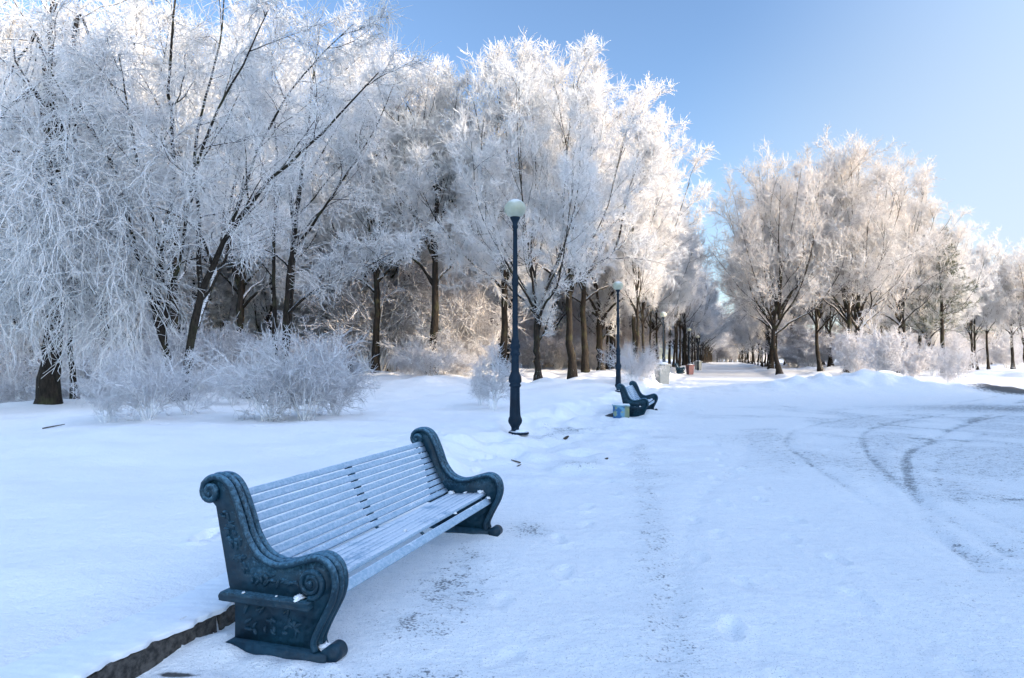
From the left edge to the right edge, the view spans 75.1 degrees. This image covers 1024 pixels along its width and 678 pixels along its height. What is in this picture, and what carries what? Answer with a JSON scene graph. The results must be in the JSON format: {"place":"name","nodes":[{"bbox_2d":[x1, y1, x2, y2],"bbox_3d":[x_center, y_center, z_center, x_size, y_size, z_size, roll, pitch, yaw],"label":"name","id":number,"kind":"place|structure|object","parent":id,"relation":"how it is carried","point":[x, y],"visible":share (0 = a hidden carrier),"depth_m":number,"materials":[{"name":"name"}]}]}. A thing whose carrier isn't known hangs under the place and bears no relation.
{"place":"outdoors","nodes":[
{"label":"outdoors","id":0,"kind":"place"},
{"bbox_2d":[0,359,1023,666],"bbox_3d":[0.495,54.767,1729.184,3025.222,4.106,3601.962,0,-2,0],"label":"ground","id":1,"kind":"structure","parent":0,"point":[104,523],"depth_m":8.29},
{"bbox_2d":[0,350,39,402],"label":"young frosted tree","id":2,"kind":"object","parent":1,"relation":"on","point":[21,384],"visible":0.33,"depth_m":35.45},
{"bbox_2d":[0,326,40,401],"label":"young frosted tree","id":3,"kind":"object","parent":1,"relation":"on","point":[3,366],"visible":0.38,"depth_m":37.92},
{"bbox_2d":[0,308,67,399],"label":"young frosted tree","id":4,"kind":"object","parent":1,"relation":"on","point":[29,347],"visible":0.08,"depth_m":42.95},
{"bbox_2d":[0,0,82,322],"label":"frosted tree","id":5,"kind":"object","parent":1,"relation":"on","point":[8,35],"visible":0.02,"depth_m":40.51,"materials":[{"name":"white plant"}]},
{"bbox_2d":[28,360,120,399],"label":"frosted bush","id":6,"kind":"object","parent":1,"relation":"on","point":[65,395],"visible":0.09,"depth_m":32.30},
{"bbox_2d":[0,48,151,398],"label":"frosted tree","id":7,"kind":"object","parent":1,"relation":"on","point":[74,378],"visible":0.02,"depth_m":21.32,"materials":[{"name":"white plant"}]},
{"bbox_2d":[22,311,132,397],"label":"young frosted tree","id":8,"kind":"object","parent":1,"relation":"on","point":[80,370],"visible":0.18,"depth_m":33.45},
{"bbox_2d":[0,8,180,396],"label":"frosted tree","id":9,"kind":"object","parent":1,"relation":"on","point":[162,293],"visible":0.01,"depth_m":43.52,"materials":[{"name":"white plant"}]},
{"bbox_2d":[0,5,195,326],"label":"frosted tree","id":10,"kind":"object","parent":1,"relation":"on","point":[185,290],"visible":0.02,"depth_m":45.28,"materials":[{"name":"white plant"}]},
{"bbox_2d":[63,364,141,422],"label":"frosted bush","id":11,"kind":"object","parent":1,"relation":"on","point":[108,407],"visible":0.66,"depth_m":13.05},
{"bbox_2d":[0,0,229,366],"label":"frosted tree","id":12,"kind":"object","parent":1,"relation":"on","point":[18,72],"visible":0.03,"depth_m":41.92,"materials":[{"name":"white plant"}]},
{"bbox_2d":[0,0,235,378],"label":"frosted tree","id":13,"kind":"object","parent":1,"relation":"on","point":[224,287],"visible":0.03,"depth_m":46.75,"materials":[{"name":"white plant"}]},
{"bbox_2d":[78,329,159,396],"bbox_3d":[-18.052,1.378,32.175,5.090,3.799,5.418,2,-2,-44],"label":"frosted bush","id":14,"kind":"object","parent":1,"relation":"on","point":[123,366],"visible":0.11,"depth_m":31.20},
{"bbox_2d":[0,0,251,408],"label":"weeping tree","id":15,"kind":"object","parent":1,"relation":"on","point":[57,258],"visible":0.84,"depth_m":17.79,"materials":[{"name":"white plant"}]},
{"bbox_2d":[64,338,216,422],"bbox_3d":[-7.026,0.768,12.988,2.413,1.674,2.605,-1,-2,30],"label":"frosted bush","id":16,"kind":"object","parent":1,"relation":"on","point":[166,386],"visible":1,"depth_m":12.78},
{"bbox_2d":[55,0,250,338],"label":"frosted tree","id":17,"kind":"object","parent":1,"relation":"on","point":[154,67],"visible":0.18,"depth_m":37.16,"materials":[{"name":"white plant"}]},
{"bbox_2d":[86,604,234,677],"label":"kerb","id":18,"kind":"structure","parent":1,"relation":"on","point":[148,658],"depth_m":3.39,"materials":[{"name":"stone"}]},
{"bbox_2d":[0,556,294,677],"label":"snow ledge","id":19,"kind":"object","parent":18,"relation":"on","point":[87,654],"visible":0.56,"depth_m":3.35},
{"bbox_2d":[139,347,233,414],"bbox_3d":[-7.198,0.945,14.706,1.779,1.516,2.168,-1,-2,34],"label":"frosted bush","id":20,"kind":"object","parent":1,"relation":"on","point":[190,397],"visible":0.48,"depth_m":14.60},
{"bbox_2d":[130,309,259,390],"bbox_3d":[-13.705,0.533,29.677,5.355,3.755,5.032,0,-2,9],"label":"frosted bush","id":21,"kind":"object","parent":1,"relation":"on","point":[200,337],"visible":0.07,"depth_m":28.82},
{"bbox_2d":[135,300,279,391],"bbox_3d":[-12.372,0.310,27.055,5.602,3.928,5.263,1,-2,-28],"label":"frosted bush","id":22,"kind":"object","parent":1,"relation":"on","point":[225,329],"visible":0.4,"depth_m":26.60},
{"bbox_2d":[0,0,449,401],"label":"frosted tree","id":23,"kind":"object","parent":1,"relation":"on","point":[244,77],"visible":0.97,"depth_m":17.46,"materials":[{"name":"white plant"}]},
{"bbox_2d":[184,248,272,343],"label":"tree","id":24,"kind":"object","parent":1,"relation":"on","point":[227,305],"visible":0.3,"depth_m":51.95,"materials":[{"name":"white plant"}]},
{"bbox_2d":[201,361,256,405],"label":"frosted bush","id":25,"kind":"object","parent":1,"relation":"on","point":[233,398],"visible":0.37,"depth_m":17.22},
{"bbox_2d":[112,0,355,324],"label":"frosted tree","id":26,"kind":"object","parent":1,"relation":"on","point":[280,278],"visible":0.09,"depth_m":45.76,"materials":[{"name":"white plant"}]},
{"bbox_2d":[163,6,333,335],"bbox_3d":[-16.186,-9.183,40.979,11.092,25.314,14.016,1,-2,-37],"label":"frosted tree","id":27,"kind":"object","parent":1,"relation":"on","point":[239,281],"visible":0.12,"depth_m":41.02,"materials":[{"name":"white plant"}]},
{"bbox_2d":[204,311,317,377],"bbox_3d":[-11.600,0.548,31.025,5.262,3.690,4.944,2,-2,-42],"label":"frosted bush","id":28,"kind":"object","parent":1,"relation":"on","point":[297,347],"visible":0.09,"depth_m":31.04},
{"bbox_2d":[185,328,341,421],"bbox_3d":[-4.717,0.688,13.088,3.004,1.930,2.782,-1,-2,27],"label":"frosted bush","id":29,"kind":"object","parent":1,"relation":"on","point":[258,402],"visible":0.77,"depth_m":12.85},
{"bbox_2d":[228,222,300,345],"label":"frosted tree","id":30,"kind":"object","parent":1,"relation":"on","point":[265,295],"visible":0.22,"depth_m":52.08,"materials":[{"name":"white plant"}]},
{"bbox_2d":[253,237,324,362],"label":"frosted tree","id":31,"kind":"object","parent":1,"relation":"on","point":[294,311],"visible":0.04,"depth_m":53.70,"materials":[{"name":"white plant"}]},
{"bbox_2d":[252,282,358,368],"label":"young frosted tree","id":32,"kind":"object","parent":1,"relation":"on","point":[321,330],"visible":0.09,"depth_m":52.54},
{"bbox_2d":[227,319,390,421],"bbox_3d":[-4.121,0.583,13.456,3.219,2.184,2.982,1,-2,-31],"label":"frosted bush","id":33,"kind":"object","parent":1,"relation":"on","point":[334,361],"visible":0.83,"depth_m":13.20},
{"bbox_2d":[186,0,433,387],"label":"frosted tree","id":34,"kind":"object","parent":1,"relation":"on","point":[404,245],"visible":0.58,"depth_m":26.14,"materials":[{"name":"white plant"}]},
{"bbox_2d":[289,314,368,371],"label":"frosted bush","id":35,"kind":"object","parent":1,"relation":"on","point":[330,339],"visible":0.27,"depth_m":37.78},
{"bbox_2d":[293,354,381,415],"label":"frosted bush","id":36,"kind":"object","parent":1,"relation":"on","point":[352,384],"visible":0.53,"depth_m":14.56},
{"bbox_2d":[298,206,393,340],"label":"frosted tree","id":37,"kind":"object","parent":1,"relation":"on","point":[314,254],"visible":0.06,"depth_m":53.09,"materials":[{"name":"white plant"}]},
{"bbox_2d":[293,271,431,370],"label":"young frosted tree","id":38,"kind":"object","parent":1,"relation":"on","point":[392,320],"visible":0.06,"depth_m":53.00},
{"bbox_2d":[261,19,471,369],"bbox_3d":[-11.919,-11.325,55.653,19.029,29.041,15.151,0,-2,-2],"label":"frosted tree","id":39,"kind":"object","parent":1,"relation":"on","point":[358,70],"visible":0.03,"depth_m":53.83,"materials":[{"name":"white plant"}]},
{"bbox_2d":[278,224,467,372],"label":"young frosted tree","id":40,"kind":"object","parent":1,"relation":"on","point":[358,317],"visible":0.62,"depth_m":50.33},
{"bbox_2d":[279,28,471,372],"bbox_3d":[-9.105,-10.077,47.674,15.779,25.122,12.487,0,-2,-14],"label":"frosted tree","id":41,"kind":"object","parent":1,"relation":"on","point":[375,360],"visible":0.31,"depth_m":45.91,"materials":[{"name":"white plant"}]},
{"bbox_2d":[299,52,482,310],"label":"frosted tree","id":42,"kind":"object","parent":1,"relation":"on","point":[402,261],"visible":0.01,"depth_m":54.69,"materials":[{"name":"white plant"}]},
{"bbox_2d":[372,269,429,371],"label":"young frosted tree","id":43,"kind":"object","parent":1,"relation":"on","point":[391,367],"visible":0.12,"depth_m":53.95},
{"bbox_2d":[384,348,431,375],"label":"frosted bush","id":44,"kind":"object","parent":1,"relation":"on","point":[404,368],"visible":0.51,"depth_m":41.70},
{"bbox_2d":[378,311,462,372],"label":"frosted bush","id":45,"kind":"object","parent":1,"relation":"on","point":[442,340],"visible":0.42,"depth_m":45.90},
{"bbox_2d":[343,48,498,374],"bbox_3d":[-6.472,-9.462,47.351,12.113,24.478,15.650,0,-2,14],"label":"frosted tree","id":46,"kind":"object","parent":1,"relation":"on","point":[389,168],"visible":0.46,"depth_m":44.90,"materials":[{"name":"white plant"}]},
{"bbox_2d":[388,337,473,375],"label":"frosted bush","id":47,"kind":"object","parent":1,"relation":"on","point":[435,359],"visible":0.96,"depth_m":39.51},
{"bbox_2d":[404,230,473,370],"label":"frosted tree","id":48,"kind":"object","parent":1,"relation":"on","point":[442,283],"visible":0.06,"depth_m":57.62,"materials":[{"name":"white plant"}]},
{"bbox_2d":[390,264,496,374],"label":"young frosted tree","id":49,"kind":"object","parent":1,"relation":"on","point":[443,319],"visible":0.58,"depth_m":49.64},
{"bbox_2d":[444,344,478,375],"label":"frosted bush","id":50,"kind":"object","parent":1,"relation":"on","point":[467,369],"visible":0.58,"depth_m":43.75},
{"bbox_2d":[455,224,505,335],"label":"frosted tree","id":51,"kind":"object","parent":1,"relation":"on","point":[473,274],"visible":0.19,"depth_m":64.56,"materials":[{"name":"white plant"}]},
{"bbox_2d":[446,271,532,374],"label":"young frosted tree","id":52,"kind":"object","parent":1,"relation":"on","point":[481,335],"visible":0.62,"depth_m":50.14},
{"bbox_2d":[384,36,596,374],"bbox_3d":[-0.848,-8.767,45.022,13.394,22.884,16.823,0,-2,7],"label":"frosted tree","id":53,"kind":"object","parent":1,"relation":"on","point":[422,184],"visible":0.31,"depth_m":42.06,"materials":[{"name":"white plant"}]},
{"bbox_2d":[464,334,525,409],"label":"frosted bush","id":54,"kind":"object","parent":1,"relation":"on","point":[499,368],"visible":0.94,"depth_m":17.01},
{"bbox_2d":[480,179,542,360],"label":"frosted tree","id":55,"kind":"object","parent":1,"relation":"on","point":[509,340],"visible":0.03,"depth_m":79.44,"materials":[{"name":"white plant"}]},
{"bbox_2d":[504,199,528,434],"bbox_3d":[0.087,-0.431,12.938,0.479,4.612,0.490,0,-2,0],"label":"street lamp","id":56,"kind":"object","parent":1,"relation":"on","point":[515,210],"visible":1,"depth_m":12.88,"materials":[{"name":"metal"}]},
{"bbox_2d":[507,326,563,368],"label":"frosted thicket","id":57,"kind":"object","parent":1,"relation":"on","point":[526,354],"visible":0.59,"depth_m":72.96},
{"bbox_2d":[425,36,646,380],"bbox_3d":[0.682,-7.235,36.408,13.388,19.179,10.926,-1,-2,26],"label":"frosted tree","id":58,"kind":"object","parent":1,"relation":"on","point":[537,302],"visible":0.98,"depth_m":35.70,"materials":[{"name":"white plant"}]},
{"bbox_2d":[508,252,578,365],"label":"frosted tree","id":59,"kind":"object","parent":1,"relation":"on","point":[555,303],"visible":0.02,"depth_m":86.89,"materials":[{"name":"white plant"}]},
{"bbox_2d":[531,326,581,369],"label":"frosted thicket","id":60,"kind":"object","parent":1,"relation":"on","point":[557,357],"visible":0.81,"depth_m":71.72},
{"bbox_2d":[511,302,605,337],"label":"frosted thicket","id":61,"kind":"object","parent":1,"relation":"on","point":[563,325],"visible":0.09,"depth_m":101.49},
{"bbox_2d":[439,28,688,378],"bbox_3d":[3.842,-7.912,43.658,15.812,21.509,12.589,-1,-2,38],"label":"frosted tree","id":62,"kind":"object","parent":1,"relation":"on","point":[558,78],"visible":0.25,"depth_m":41.47,"materials":[{"name":"white plant"}]},
{"bbox_2d":[519,63,672,372],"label":"frosted tree","id":63,"kind":"object","parent":1,"relation":"on","point":[585,367],"visible":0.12,"depth_m":51.76,"materials":[{"name":"white plant"}]},
{"bbox_2d":[574,327,627,369],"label":"frosted thicket","id":64,"kind":"object","parent":1,"relation":"on","point":[592,355],"visible":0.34,"depth_m":71.79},
{"bbox_2d":[496,77,720,370],"bbox_3d":[6.545,-10.001,57.683,22.274,26.166,18.179,-1,-2,21],"label":"frosted tree","id":65,"kind":"object","parent":1,"relation":"on","point":[601,304],"visible":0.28,"depth_m":56.70,"materials":[{"name":"white plant"}]},
{"bbox_2d":[612,281,622,391],"bbox_3d":[4.636,-0.097,28.883,0.526,4.833,0.538,0,-2,0],"label":"street lamp","id":66,"kind":"object","parent":1,"relation":"on","point":[617,286],"visible":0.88,"depth_m":28.83,"materials":[{"name":"metal"}]},
{"bbox_2d":[542,100,708,369],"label":"frosted tree","id":67,"kind":"object","parent":1,"relation":"on","point":[612,339],"visible":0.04,"depth_m":65.70,"materials":[{"name":"white plant"}]},
{"bbox_2d":[585,159,667,358],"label":"frosted tree","id":68,"kind":"object","parent":1,"relation":"on","point":[630,275],"visible":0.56,"depth_m":49.63,"materials":[{"name":"white plant"}]},
{"bbox_2d":[587,315,671,364],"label":"frosted thicket","id":69,"kind":"object","parent":1,"relation":"on","point":[646,337],"visible":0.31,"depth_m":76.40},
{"bbox_2d":[597,339,665,381],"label":"frosted bush","id":70,"kind":"object","parent":1,"relation":"on","point":[629,362],"visible":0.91,"depth_m":33.76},
{"bbox_2d":[608,181,675,370],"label":"frosted tree","id":71,"kind":"object","parent":1,"relation":"on","point":[653,301],"visible":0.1,"depth_m":55.72,"materials":[{"name":"white plant"}]},
{"bbox_2d":[593,131,718,362],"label":"frosted tree","id":72,"kind":"object","parent":1,"relation":"on","point":[687,276],"visible":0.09,"depth_m":61.71,"materials":[{"name":"white plant"}]},
{"bbox_2d":[620,254,691,370],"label":"frosted tree","id":73,"kind":"object","parent":1,"relation":"on","point":[664,304],"visible":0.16,"depth_m":61.32,"materials":[{"name":"white plant"}]},
{"bbox_2d":[654,362,671,383],"bbox_3d":[9.357,2.124,41.455,0.850,1.375,0.850,1,-2,-17],"label":"litter bin","id":74,"kind":"object","parent":1,"relation":"on","point":[664,376],"visible":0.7,"depth_m":41.15,"materials":[{"name":"concrete"}]},
{"bbox_2d":[638,281,688,362],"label":"frosted tree","id":75,"kind":"object","parent":1,"relation":"on","point":[656,318],"visible":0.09,"depth_m":67.80,"materials":[{"name":"white plant"}]},
{"bbox_2d":[641,220,698,363],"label":"frosted tree","id":76,"kind":"object","parent":1,"relation":"on","point":[669,349],"visible":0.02,"depth_m":81.35,"materials":[{"name":"white plant"}]},
{"bbox_2d":[657,230,702,362],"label":"frosted tree","id":77,"kind":"object","parent":1,"relation":"on","point":[678,319],"visible":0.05,"depth_m":93.20,"materials":[{"name":"white plant"}]},
{"bbox_2d":[651,238,717,366],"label":"frosted tree","id":78,"kind":"object","parent":1,"relation":"on","point":[708,292],"visible":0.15,"depth_m":98.09,"materials":[{"name":"white plant"}]},
{"bbox_2d":[658,255,718,364],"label":"frosted tree","id":79,"kind":"object","parent":1,"relation":"on","point":[706,309],"visible":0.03,"depth_m":118.19,"materials":[{"name":"white plant"}]},
{"bbox_2d":[691,293,734,359],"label":"frosted tree","id":80,"kind":"object","parent":1,"relation":"on","point":[700,340],"visible":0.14,"depth_m":170.97,"materials":[{"name":"white plant"}]},
{"bbox_2d":[708,168,818,368],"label":"frosted tree","id":81,"kind":"object","parent":1,"relation":"on","point":[770,364],"visible":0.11,"depth_m":79.66,"materials":[{"name":"white plant"}]},
{"bbox_2d":[747,289,791,368],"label":"frosted tree","id":82,"kind":"object","parent":1,"relation":"on","point":[781,324],"visible":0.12,"depth_m":87.11,"materials":[{"name":"white plant"}]},
{"bbox_2d":[696,138,875,374],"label":"frosted tree","id":83,"kind":"object","parent":1,"relation":"on","point":[750,257],"visible":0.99,"depth_m":57.42,"materials":[{"name":"white plant"}]},
{"bbox_2d":[777,337,809,367],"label":"frosted bush","id":84,"kind":"object","parent":1,"relation":"on","point":[789,359],"visible":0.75,"depth_m":97.23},
{"bbox_2d":[751,314,836,366],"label":"frosted thicket","id":85,"kind":"object","parent":1,"relation":"on","point":[798,334],"visible":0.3,"depth_m":100.23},
{"bbox_2d":[777,321,841,366],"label":"frosted thicket","id":86,"kind":"object","parent":1,"relation":"on","point":[809,351],"visible":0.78,"depth_m":94.98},
{"bbox_2d":[764,150,878,371],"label":"frosted tree","id":87,"kind":"object","parent":1,"relation":"on","point":[818,314],"visible":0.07,"depth_m":68.19,"materials":[{"name":"white plant"}]},
{"bbox_2d":[761,125,910,372],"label":"frosted tree","id":88,"kind":"object","parent":1,"relation":"on","point":[848,193],"visible":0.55,"depth_m":58.34,"materials":[{"name":"white plant"}]},
{"bbox_2d":[806,289,870,366],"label":"frosted tree","id":89,"kind":"object","parent":1,"relation":"on","point":[830,323],"visible":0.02,"depth_m":95.10,"materials":[{"name":"white plant"}]},
{"bbox_2d":[827,311,877,373],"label":"frosted bush","id":90,"kind":"object","parent":1,"relation":"on","point":[850,346],"visible":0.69,"depth_m":43.86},
{"bbox_2d":[762,130,971,365],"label":"frosted tree","id":91,"kind":"object","parent":1,"relation":"on","point":[887,275],"visible":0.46,"depth_m":58.54,"materials":[{"name":"white plant"}]},
{"bbox_2d":[849,307,918,375],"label":"frosted bush","id":92,"kind":"object","parent":1,"relation":"on","point":[886,348],"visible":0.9,"depth_m":40.47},
{"bbox_2d":[834,142,993,372],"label":"frosted tree","id":93,"kind":"object","parent":1,"relation":"on","point":[928,209],"visible":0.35,"depth_m":65.89,"materials":[{"name":"white plant"}]},
{"bbox_2d":[892,333,936,377],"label":"frosted bush","id":94,"kind":"object","parent":1,"relation":"on","point":[921,359],"visible":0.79,"depth_m":43.63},
{"bbox_2d":[879,243,957,352],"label":"pine tree","id":95,"kind":"object","parent":1,"relation":"on","point":[919,339],"visible":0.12,"depth_m":73.93,"materials":[{"name":"plant"}]},
{"bbox_2d":[913,333,951,375],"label":"frosted bush","id":96,"kind":"object","parent":1,"relation":"on","point":[937,349],"visible":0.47,"depth_m":49.63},
{"bbox_2d":[865,206,1002,369],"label":"frosted tree","id":97,"kind":"object","parent":1,"relation":"on","point":[930,334],"visible":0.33,"depth_m":70.15,"materials":[{"name":"white plant"}]},
{"bbox_2d":[905,227,997,370],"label":"pine tree","id":98,"kind":"object","parent":1,"relation":"on","point":[942,314],"visible":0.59,"depth_m":66.32,"materials":[{"name":"white plant"}]},
{"bbox_2d":[932,331,986,381],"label":"frosted bush","id":99,"kind":"object","parent":1,"relation":"on","point":[961,356],"visible":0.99,"depth_m":38.03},
{"bbox_2d":[948,251,991,369],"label":"frosted tree","id":100,"kind":"object","parent":1,"relation":"on","point":[970,322],"visible":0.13,"depth_m":75.60,"materials":[{"name":"white plant"}]},
{"bbox_2d":[944,310,1009,367],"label":"frosted tree","id":101,"kind":"object","parent":1,"relation":"on","point":[984,333],"visible":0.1,"depth_m":88.16,"materials":[{"name":"white plant"}]},
{"bbox_2d":[963,237,1008,369],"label":"frosted tree","id":102,"kind":"object","parent":1,"relation":"on","point":[989,318],"visible":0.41,"depth_m":75.29,"materials":[{"name":"white plant"}]},
{"bbox_2d":[969,228,1018,368],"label":"frosted tree","id":103,"kind":"object","parent":1,"relation":"on","point":[987,262],"visible":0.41,"depth_m":75.36,"materials":[{"name":"white plant"}]},
{"bbox_2d":[981,331,1022,367],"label":"frosted bush","id":104,"kind":"object","parent":1,"relation":"on","point":[1004,354],"visible":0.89,"depth_m":85.37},
{"bbox_2d":[988,238,1023,368],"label":"frosted tree","id":105,"kind":"object","parent":1,"relation":"on","point":[1012,366],"visible":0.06,"depth_m":80.05,"materials":[{"name":"white plant"}]},
{"bbox_2d":[991,249,1023,361],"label":"frosted tree","id":106,"kind":"object","parent":1,"relation":"on","point":[1015,312],"visible":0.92,"depth_m":73.72,"materials":[{"name":"white plant"}]},
{"bbox_2d":[0,0,1023,358],"label":"sky","id":107,"kind":"structure","parent":0,"point":[943,78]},
{"bbox_2d":[136,362,1023,677],"bbox_3d":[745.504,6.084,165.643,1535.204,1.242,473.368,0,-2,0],"label":"path","id":108,"kind":"structure","parent":0,"point":[726,520],"depth_m":5.27,"materials":[{"name":"snow"}]},
{"bbox_2d":[199,427,503,662],"bbox_3d":[-0.895,1.260,4.777,0.881,0.989,2.745,-1,-2,18],"label":"park bench","id":109,"kind":"object","parent":108,"relation":"on","point":[287,604],"visible":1,"depth_m":4.00,"materials":[{"name":"blue metal"}]},
{"bbox_2d":[616,381,657,416],"bbox_3d":[3.675,1.750,19.368,0.881,0.989,2.745,-1,-2,18],"label":"park bench","id":110,"kind":"object","parent":108,"relation":"on","point":[639,402],"visible":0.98,"depth_m":18.20,"materials":[{"name":"paint"}]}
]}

